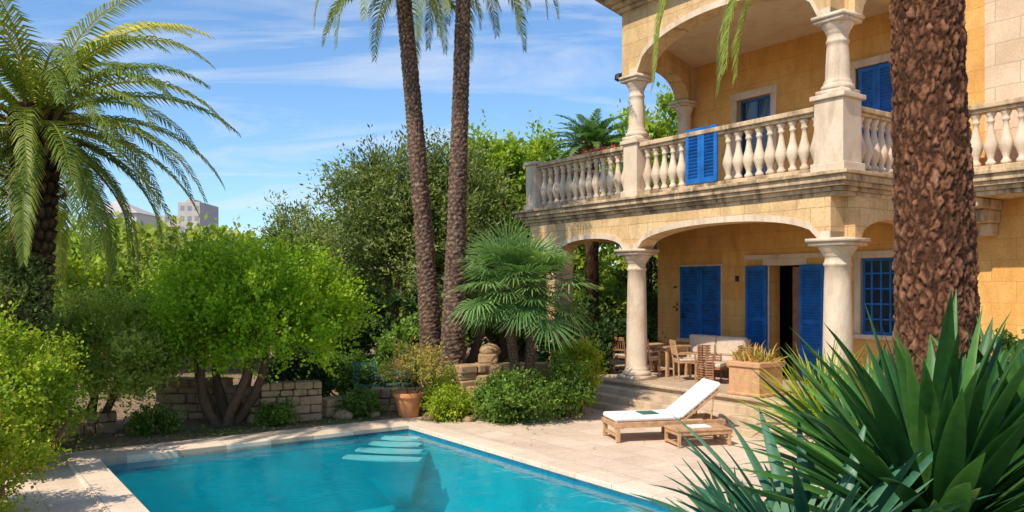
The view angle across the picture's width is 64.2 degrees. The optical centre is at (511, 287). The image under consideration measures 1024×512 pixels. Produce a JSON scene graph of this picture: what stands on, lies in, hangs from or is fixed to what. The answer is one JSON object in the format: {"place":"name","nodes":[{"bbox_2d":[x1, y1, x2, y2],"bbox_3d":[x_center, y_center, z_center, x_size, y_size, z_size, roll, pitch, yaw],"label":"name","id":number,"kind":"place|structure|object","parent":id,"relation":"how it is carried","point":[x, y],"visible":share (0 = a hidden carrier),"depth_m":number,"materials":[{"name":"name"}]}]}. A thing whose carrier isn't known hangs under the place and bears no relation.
{"place":"outdoors","nodes":[
{"label":"outdoors","id":0,"kind":"place"},
{"bbox_2d":[103,201,160,258],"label":"hillside house","id":1,"kind":"structure","parent":0,"point":[144,216],"depth_m":127.03,"materials":[{"name":"paint"}]},
{"bbox_2d":[161,199,218,238],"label":"apartment building","id":2,"kind":"structure","parent":0,"point":[187,211],"depth_m":125.27,"materials":[{"name":"concrete"}]},
{"bbox_2d":[165,206,198,230],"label":"windows","id":3,"kind":"structure","parent":2,"relation":"in","point":[181,207],"depth_m":124.97,"materials":[{"name":"grey glass"}]},
{"bbox_2d":[0,0,677,266],"label":"sky","id":4,"kind":"structure","parent":0,"point":[291,99],"materials":[{"name":"blue"}]},
{"bbox_2d":[52,337,653,453],"bbox_3d":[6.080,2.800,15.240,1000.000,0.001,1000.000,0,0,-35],"label":"ground","id":5,"kind":"structure","parent":0,"point":[236,375],"depth_m":16.43,"materials":[{"name":"soil"}]},
{"bbox_2d":[0,374,69,511],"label":"flowering hedge","id":6,"kind":"object","parent":5,"relation":"on","point":[8,432],"visible":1,"depth_m":10.03,"materials":[{"name":"green plant"}]},
{"bbox_2d":[0,232,83,422],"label":"olive shrub","id":7,"kind":"object","parent":5,"relation":"on","point":[8,273],"visible":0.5,"depth_m":13.32,"materials":[{"name":"green plant"}]},
{"bbox_2d":[0,289,102,473],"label":"yellow green shrub","id":8,"kind":"object","parent":5,"relation":"on","point":[37,384],"visible":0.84,"depth_m":12.10,"materials":[{"name":"green plant"}]},
{"bbox_2d":[58,422,77,438],"bbox_3d":[-8.400,2.715,15.297,0.547,0.449,0.546,0,0,0],"label":"garden rock","id":9,"kind":"object","parent":5,"relation":"on","point":[69,434],"visible":0.18,"depth_m":15.12,"materials":[{"name":"stone"}]},
{"bbox_2d":[59,410,116,434],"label":"stone garden wall","id":10,"kind":"structure","parent":5,"relation":"on","point":[106,424],"depth_m":15.58,"materials":[{"name":"stone"}]},
{"bbox_2d":[1,276,196,423],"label":"olive shrub","id":11,"kind":"object","parent":5,"relation":"on","point":[140,372],"visible":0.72,"depth_m":15.33,"materials":[{"name":"green plant"}]},
{"bbox_2d":[0,0,240,448],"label":"date palm","id":12,"kind":"object","parent":5,"relation":"on","point":[40,160],"visible":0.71,"depth_m":13.73,"materials":[{"name":"green plant"}]},
{"bbox_2d":[121,395,187,436],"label":"shrub","id":13,"kind":"object","parent":5,"relation":"on","point":[145,418],"visible":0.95,"depth_m":15.55,"materials":[{"name":"green plant"}]},
{"bbox_2d":[151,425,162,433],"bbox_3d":[-6.802,2.755,15.746,0.313,0.224,0.238,0,0,-36],"label":"garden rock","id":14,"kind":"object","parent":5,"relation":"on","point":[157,430],"visible":0.28,"depth_m":15.65,"materials":[{"name":"stone"}]},
{"bbox_2d":[154,376,321,422],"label":"stone garden wall","id":15,"kind":"structure","parent":5,"relation":"on","point":[306,394],"depth_m":17.09,"materials":[{"name":"stone"}]},
{"bbox_2d":[106,218,385,425],"bbox_3d":[-5.659,0.755,16.905,5.907,4.443,4.580,0,0,0],"label":"lime green shrub tree","id":16,"kind":"object","parent":5,"relation":"on","point":[211,307],"visible":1,"depth_m":16.04,"materials":[{"name":"green plant"}]},
{"bbox_2d":[248,393,305,429],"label":"shrub","id":17,"kind":"object","parent":5,"relation":"on","point":[274,417],"visible":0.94,"depth_m":16.41,"materials":[{"name":"green plant"}]},
{"bbox_2d":[248,189,337,363],"bbox_3d":[-7.773,-0.322,29.981,3.628,6.588,3.881,0,0,0],"label":"grey green tree","id":18,"kind":"object","parent":5,"relation":"on","point":[298,217],"visible":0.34,"depth_m":29.37,"materials":[{"name":"green plant"}]},
{"bbox_2d":[264,342,341,397],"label":"dark shrub","id":19,"kind":"object","parent":5,"relation":"on","point":[316,373],"visible":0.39,"depth_m":18.96,"materials":[{"name":"green plant"}]},
{"bbox_2d":[0,210,650,286],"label":"distant treeline","id":20,"kind":"object","parent":5,"relation":"on","point":[147,238],"depth_m":51.29,"materials":[{"name":"green plant"}]},
{"bbox_2d":[274,297,379,382],"bbox_3d":[-5.033,1.448,22.958,2.802,2.928,3.078,0,0,-29],"label":"dark shrub","id":21,"kind":"object","parent":5,"relation":"on","point":[365,341],"visible":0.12,"depth_m":22.65,"materials":[{"name":"green plant"}]},
{"bbox_2d":[0,206,657,371],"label":"background trees","id":22,"kind":"object","parent":5,"relation":"on","point":[94,278],"visible":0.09,"depth_m":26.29,"materials":[{"name":"green plant"}]},
{"bbox_2d":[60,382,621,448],"bbox_3d":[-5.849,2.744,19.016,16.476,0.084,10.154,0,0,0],"label":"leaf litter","id":23,"kind":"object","parent":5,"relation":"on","point":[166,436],"visible":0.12,"depth_m":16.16,"materials":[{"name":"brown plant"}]},
{"bbox_2d":[333,409,353,419],"bbox_3d":[-3.592,2.744,17.395,0.444,0.301,0.296,0,0,15],"label":"garden rock","id":24,"kind":"object","parent":5,"relation":"on","point":[342,415],"visible":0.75,"depth_m":17.30,"materials":[{"name":"stone"}]},
{"bbox_2d":[311,348,392,395],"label":"dark shrub","id":25,"kind":"object","parent":5,"relation":"on","point":[343,369],"visible":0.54,"depth_m":20.17,"materials":[{"name":"green plant"}]},
{"bbox_2d":[331,376,388,417],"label":"shrub","id":26,"kind":"object","parent":5,"relation":"on","point":[367,401],"visible":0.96,"depth_m":17.59,"materials":[{"name":"green plant"}]},
{"bbox_2d":[353,360,380,393],"bbox_3d":[-3.515,2.299,19.736,0.580,1.007,0.619,0,0,-23],"label":"garden chair","id":27,"kind":"object","parent":5,"relation":"on","point":[359,369],"visible":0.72,"depth_m":19.88,"materials":[{"name":"green metal"}]},
{"bbox_2d":[320,387,418,417],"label":"stone garden wall","id":28,"kind":"structure","parent":5,"relation":"on","point":[384,396],"depth_m":18.31,"materials":[{"name":"stone"}]},
{"bbox_2d":[368,410,379,416],"bbox_3d":[-2.999,2.755,17.696,0.305,0.218,0.262,0,0,0],"label":"garden rock","id":29,"kind":"object","parent":5,"relation":"on","point":[376,414],"visible":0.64,"depth_m":17.60,"materials":[{"name":"stone"}]},
{"bbox_2d":[113,440,640,511],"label":"pool basin","id":30,"kind":"object","parent":5,"relation":"in","point":[450,482],"visible":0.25,"depth_m":14.52,"materials":[{"name":"liquid"}]},
{"bbox_2d":[342,436,428,507],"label":"pool steps","id":31,"kind":"structure","parent":30,"relation":"in","point":[392,478],"depth_m":15.18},
{"bbox_2d":[64,420,736,511],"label":"pool coping","id":32,"kind":"object","parent":30,"relation":"in","point":[107,489],"visible":0.92,"depth_m":13.24,"materials":[{"name":"beige stone"}]},
{"bbox_2d":[130,432,434,496],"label":"floating leaves","id":33,"kind":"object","parent":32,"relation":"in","point":[315,453],"depth_m":14.25,"materials":[{"name":"green plant"}]},
{"bbox_2d":[105,429,672,511],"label":"waterline tiles","id":34,"kind":"object","parent":32,"relation":"attached to","point":[534,472],"visible":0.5,"depth_m":13.88,"materials":[{"name":"blue tile"}]},
{"bbox_2d":[352,287,419,383],"bbox_3d":[-3.547,1.450,23.368,2.758,2.926,2.463,0,0,29],"label":"dark shrub","id":35,"kind":"object","parent":5,"relation":"on","point":[411,303],"visible":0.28,"depth_m":23.06,"materials":[{"name":"green plant"}]},
{"bbox_2d":[381,359,414,387],"bbox_3d":[-2.781,2.299,20.035,0.580,1.007,0.619,0,0,29],"label":"garden chair","id":36,"kind":"object","parent":5,"relation":"on","point":[400,384],"visible":0.39,"depth_m":20.03,"materials":[{"name":"green metal"}]},
{"bbox_2d":[284,124,526,356],"bbox_3d":[-3.481,-1.174,25.521,6.624,8.389,6.176,0,0,-43],"label":"grey green tree","id":37,"kind":"object","parent":5,"relation":"on","point":[377,226],"visible":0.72,"depth_m":24.64,"materials":[{"name":"green plant"}]},
{"bbox_2d":[312,0,501,402],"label":"tall palm","id":38,"kind":"object","parent":5,"relation":"on","point":[429,310],"visible":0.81,"depth_m":19.83,"materials":[{"name":"bark"},{"name":"leaves"}]},
{"bbox_2d":[393,390,423,417],"bbox_3d":[-2.230,2.530,17.600,0.670,0.540,0.670,0,0,0],"label":"terracotta pot","id":39,"kind":"object","parent":5,"relation":"on","point":[407,405],"visible":0.96,"depth_m":17.39,"materials":[{"name":"orange ceramic"}]},
{"bbox_2d":[370,335,448,393],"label":"potted shrub","id":40,"kind":"object","parent":39,"relation":"in","point":[427,363],"visible":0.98,"depth_m":17.49,"materials":[{"name":"green plant"}]},
{"bbox_2d":[0,405,829,511],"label":"pool deck","id":41,"kind":"structure","parent":5,"relation":"on","point":[649,455],"depth_m":13.86,"materials":[{"name":"beige stone"}]},
{"bbox_2d":[455,353,500,416],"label":"garden stone steps","id":42,"kind":"structure","parent":41,"relation":"on","point":[487,358],"depth_m":18.33,"materials":[{"name":"stone"}]},
{"bbox_2d":[479,343,500,354],"bbox_3d":[-0.494,1.455,18.815,0.523,0.375,0.402,0,0,-25],"label":"garden rock","id":43,"kind":"object","parent":42,"relation":"on","point":[490,348],"visible":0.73,"depth_m":18.66,"materials":[{"name":"stone"}]},
{"bbox_2d":[451,362,553,407],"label":"stone garden wall","id":44,"kind":"structure","parent":41,"relation":"on","point":[467,373],"depth_m":18.15,"materials":[{"name":"stone"}]},
{"bbox_2d":[602,378,725,442],"bbox_3d":[2.807,2.264,15.172,2.140,1.032,0.770,0,0,-12],"label":"sun lounger","id":45,"kind":"object","parent":41,"relation":"on","point":[694,397],"visible":0.94,"depth_m":14.98,"materials":[{"name":"oiled teak"},{"name":"white cushion fabric"},{"name":"green cloth"}]},
{"bbox_2d":[663,423,731,447],"bbox_3d":[3.297,2.619,14.523,1.040,0.322,0.598,0,0,-14],"label":"wooden table","id":46,"kind":"object","parent":41,"relation":"on","point":[714,429],"visible":0.99,"depth_m":14.35,"materials":[{"name":"brown wood"}]},
{"bbox_2d":[368,304,470,386],"bbox_3d":[-2.525,1.589,21.988,2.687,2.647,2.807,0,0,20],"label":"dark shrub","id":47,"kind":"object","parent":5,"relation":"on","point":[384,344],"visible":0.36,"depth_m":21.41,"materials":[{"name":"green plant"}]},
{"bbox_2d":[422,413,434,420],"bbox_3d":[-1.747,2.751,17.197,0.317,0.266,0.321,0,0,0],"label":"garden rock","id":48,"kind":"object","parent":5,"relation":"on","point":[426,417],"visible":0.38,"depth_m":17.08,"materials":[{"name":"stone"}]},
{"bbox_2d":[417,362,462,412],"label":"round shrub","id":49,"kind":"object","parent":5,"relation":"on","point":[448,379],"visible":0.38,"depth_m":18.05,"materials":[{"name":"green plant"}]},
{"bbox_2d":[418,379,475,423],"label":"round shrub","id":50,"kind":"object","parent":5,"relation":"on","point":[443,398],"visible":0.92,"depth_m":16.96,"materials":[{"name":"green plant"}]},
{"bbox_2d":[366,0,559,408],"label":"tall palm","id":51,"kind":"object","parent":5,"relation":"on","point":[454,339],"visible":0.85,"depth_m":18.84,"materials":[{"name":"bark"},{"name":"leaves"}]},
{"bbox_2d":[406,125,522,363],"bbox_3d":[-1.816,-1.152,27.290,4.678,8.221,4.586,0,0,0],"label":"grey green tree","id":52,"kind":"object","parent":5,"relation":"on","point":[487,177],"visible":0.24,"depth_m":26.89,"materials":[{"name":"green plant"}]},
{"bbox_2d":[462,414,474,421],"bbox_3d":[-0.893,2.756,16.998,0.252,0.226,0.282,0,0,20],"label":"garden rock","id":53,"kind":"object","parent":5,"relation":"on","point":[468,418],"visible":0.69,"depth_m":16.91,"materials":[{"name":"stone"}]},
{"bbox_2d":[468,371,529,423],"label":"round shrub","id":54,"kind":"object","parent":5,"relation":"on","point":[479,395],"visible":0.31,"depth_m":16.91,"materials":[{"name":"green plant"}]},
{"bbox_2d":[392,109,627,362],"bbox_3d":[0.062,-1.709,29.706,9.025,9.499,6.633,0,0,0],"label":"bright green tree","id":55,"kind":"object","parent":5,"relation":"on","point":[513,154],"visible":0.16,"depth_m":29.11,"materials":[{"name":"green plant"}]},
{"bbox_2d":[472,365,566,424],"bbox_3d":[0.107,2.265,16.927,1.684,1.498,2.046,0,0,-23],"label":"round shrub","id":56,"kind":"object","parent":5,"relation":"on","point":[500,389],"visible":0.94,"depth_m":16.53,"materials":[{"name":"green plant"}]},
{"bbox_2d":[444,212,601,419],"bbox_3d":[0.261,0.634,17.295,3.544,4.389,2.957,0,0,0],"label":"fan palm","id":57,"kind":"object","parent":5,"relation":"on","point":[510,254],"visible":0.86,"depth_m":16.80,"materials":[{"name":"green plant"}]},
{"bbox_2d":[531,351,600,420],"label":"round shrub","id":58,"kind":"object","parent":5,"relation":"on","point":[578,392],"visible":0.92,"depth_m":17.02,"materials":[{"name":"green plant"}]},
{"bbox_2d":[544,332,614,414],"bbox_3d":[1.415,1.950,18.151,1.503,1.936,1.460,0,0,35],"label":"flowering shrub","id":59,"kind":"object","parent":5,"relation":"on","point":[591,351],"visible":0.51,"depth_m":18.11,"materials":[{"name":"green plant"}]},
{"bbox_2d":[535,291,626,379],"bbox_3d":[1.728,1.505,21.203,2.459,2.816,2.306,0,0,-24],"label":"dark shrub","id":60,"kind":"object","parent":5,"relation":"on","point":[611,325],"visible":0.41,"depth_m":20.88,"materials":[{"name":"green plant"}]},
{"bbox_2d":[543,108,627,343],"bbox_3d":[2.584,-1.382,26.482,3.420,8.365,3.291,0,0,0],"label":"date palm","id":61,"kind":"object","parent":5,"relation":"on","point":[593,133],"visible":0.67,"depth_m":26.27,"materials":[{"name":"green plant"}]},
{"bbox_2d":[599,82,678,352],"bbox_3d":[5.674,-2.507,33.044,5.896,10.938,5.280,0,0,16],"label":"bright green tree","id":62,"kind":"object","parent":5,"relation":"on","point":[662,128],"visible":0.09,"depth_m":32.00,"materials":[{"name":"green plant"}]},
{"bbox_2d":[605,256,714,352],"bbox_3d":[5.543,0.714,24.090,3.904,4.477,4.745,0,0,-42],"label":"dark shrub","id":63,"kind":"object","parent":5,"relation":"on","point":[653,303],"visible":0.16,"depth_m":24.42,"materials":[{"name":"green plant"}]},
{"bbox_2d":[512,0,1023,443],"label":"villa","id":64,"kind":"object","parent":5,"relation":"on","point":[768,221],"visible":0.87,"depth_m":18.33,"materials":[{"name":"stone"}]},
{"bbox_2d":[568,141,622,168],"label":"bougainvillea","id":65,"kind":"object","parent":64,"relation":"on","point":[602,148],"visible":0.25,"depth_m":22.98,"materials":[{"name":"green plant"}]},
{"bbox_2d":[611,337,625,373],"bbox_3d":[2.860,1.722,20.679,0.557,0.954,0.490,0,0,-35],"label":"dining chair","id":66,"kind":"object","parent":64,"relation":"on","point":[620,355],"visible":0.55,"depth_m":20.56,"materials":[{"name":"brown wood"}]},
{"bbox_2d":[606,153,678,188],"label":"terrace shrub","id":67,"kind":"object","parent":64,"relation":"on","point":[652,184],"visible":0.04,"depth_m":24.62,"materials":[{"name":"green plant"}]},
{"bbox_2d":[647,350,653,370],"bbox_3d":[3.384,1.722,21.648,0.490,0.954,0.557,0,0,-37],"label":"dining chair","id":68,"kind":"object","parent":64,"relation":"on","point":[651,361],"visible":0.08,"depth_m":21.57,"materials":[{"name":"brown wood"}]},
{"bbox_2d":[647,339,660,376],"bbox_3d":[3.286,1.722,19.991,0.490,0.954,0.557,0,0,43],"label":"dining chair","id":69,"kind":"object","parent":64,"relation":"on","point":[650,358],"visible":0.34,"depth_m":19.81,"materials":[{"name":"brown wood"}]},
{"bbox_2d":[647,343,691,376],"bbox_3d":[3.782,1.823,20.657,0.902,0.750,1.200,0,0,-35],"label":"dining table","id":70,"kind":"object","parent":64,"relation":"on","point":[665,348],"visible":0.59,"depth_m":20.32,"materials":[{"name":"brown wood"}]},
{"bbox_2d":[669,339,696,380],"bbox_3d":[4.056,1.722,19.344,0.557,0.954,0.490,0,0,-4],"label":"dining chair","id":71,"kind":"object","parent":64,"relation":"on","point":[678,359],"visible":0.99,"depth_m":19.14,"materials":[{"name":"brown wood"}]},
{"bbox_2d":[697,345,726,382],"bbox_3d":[4.563,1.768,18.743,0.600,0.860,0.718,0,0,30],"label":"wicker armchair","id":72,"kind":"object","parent":64,"relation":"on","point":[710,366],"visible":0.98,"depth_m":18.56,"materials":[{"name":"brown wicker"}]},
{"bbox_2d":[674,334,750,373],"bbox_3d":[4.947,1.698,20.134,0.700,1.000,2.000,0,0,-35],"label":"cushioned bench","id":73,"kind":"object","parent":64,"relation":"on","point":[725,345],"visible":0.43,"depth_m":20.18,"materials":[{"name":"beige fabric"}]},
{"bbox_2d":[738,345,757,357],"bbox_3d":[5.475,1.768,18.634,0.600,0.860,0.718,0,0,-4],"label":"wicker armchair","id":74,"kind":"object","parent":64,"relation":"on","point":[740,346],"visible":0.15,"depth_m":18.55,"materials":[{"name":"brown wood"}]},
{"bbox_2d":[726,340,787,397],"bbox_3d":[5.048,1.628,16.694,1.250,1.135,1.311,0,0,-2],"label":"square planter","id":75,"kind":"object","parent":64,"relation":"on","point":[737,370],"visible":0.98,"depth_m":16.52,"materials":[{"name":"stone"}]},
{"bbox_2d":[793,267,798,375],"bbox_3d":[7.049,0.840,19.967,0.040,2.680,0.400,0,0,-35],"label":"door leaf","id":76,"kind":"structure","parent":64,"relation":"in","point":[795,269],"depth_m":20.05,"materials":[{"name":"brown wood"}]},
{"bbox_2d":[726,337,876,434],"bbox_3d":[5.463,1.651,14.423,3.395,1.915,3.232,0,0,0],"label":"cordyline","id":77,"kind":"object","parent":64,"relation":"on","point":[813,397],"visible":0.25,"depth_m":14.38,"materials":[{"name":"green plant"}]},
{"bbox_2d":[740,95,894,335],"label":"window frames","id":78,"kind":"structure","parent":64,"relation":"in","point":[864,260],"depth_m":18.16,"materials":[{"name":"blue paint"}]},
{"bbox_2d":[743,98,894,332],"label":"window panes","id":79,"kind":"structure","parent":64,"relation":"in","point":[749,109],"depth_m":18.22,"materials":[{"name":"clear glass"}]},
{"bbox_2d":[784,349,877,422],"bbox_3d":[5.954,1.791,13.687,3.010,1.634,3.045,0,0,0],"label":"cordyline","id":80,"kind":"object","parent":64,"relation":"on","point":[833,380],"visible":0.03,"depth_m":13.91,"materials":[{"name":"green plant"}]},
{"bbox_2d":[991,327,1023,365],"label":"round shrub","id":81,"kind":"object","parent":5,"relation":"on","point":[1007,343],"visible":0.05,"depth_m":11.41,"materials":[{"name":"green plant"}]},
{"bbox_3d":[4.300,2.207,5.800,7.800,1.387,7.600,0,0,0],"label":"planting bed","id":82,"kind":"object","parent":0,"visible":0},
{"bbox_2d":[665,458,877,511],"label":"dwarf fan palm","id":83,"kind":"object","parent":82,"relation":"on","point":[712,491],"visible":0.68,"depth_m":4.58,"materials":[{"name":"green plant"}]},
{"bbox_2d":[650,0,980,384],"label":"foreground palm","id":84,"kind":"object","parent":82,"relation":"on","point":[935,249],"visible":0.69,"depth_m":7.05,"materials":[{"name":"brown plant"}]},
{"bbox_2d":[628,406,1015,511],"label":"yucca plant","id":85,"kind":"object","parent":82,"relation":"on","point":[884,496],"visible":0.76,"depth_m":4.59,"materials":[{"name":"green plant"}]},
{"bbox_2d":[731,343,913,504],"bbox_3d":[2.693,1.274,6.352,2.001,1.752,2.074,0,0,37],"label":"yucca plant","id":86,"kind":"object","parent":82,"relation":"on","point":[813,404],"visible":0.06,"depth_m":6.36,"materials":[{"name":"green plant"}]},
{"bbox_2d":[723,290,1023,511],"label":"yucca plant","id":87,"kind":"object","parent":82,"relation":"on","point":[938,412],"visible":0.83,"depth_m":4.43,"materials":[{"name":"green plant"}]},
{"bbox_2d":[850,319,1023,511],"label":"yucca plant","id":88,"kind":"object","parent":82,"relation":"on","point":[1014,369],"visible":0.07,"depth_m":5.01,"materials":[{"name":"green plant"}]}
]}

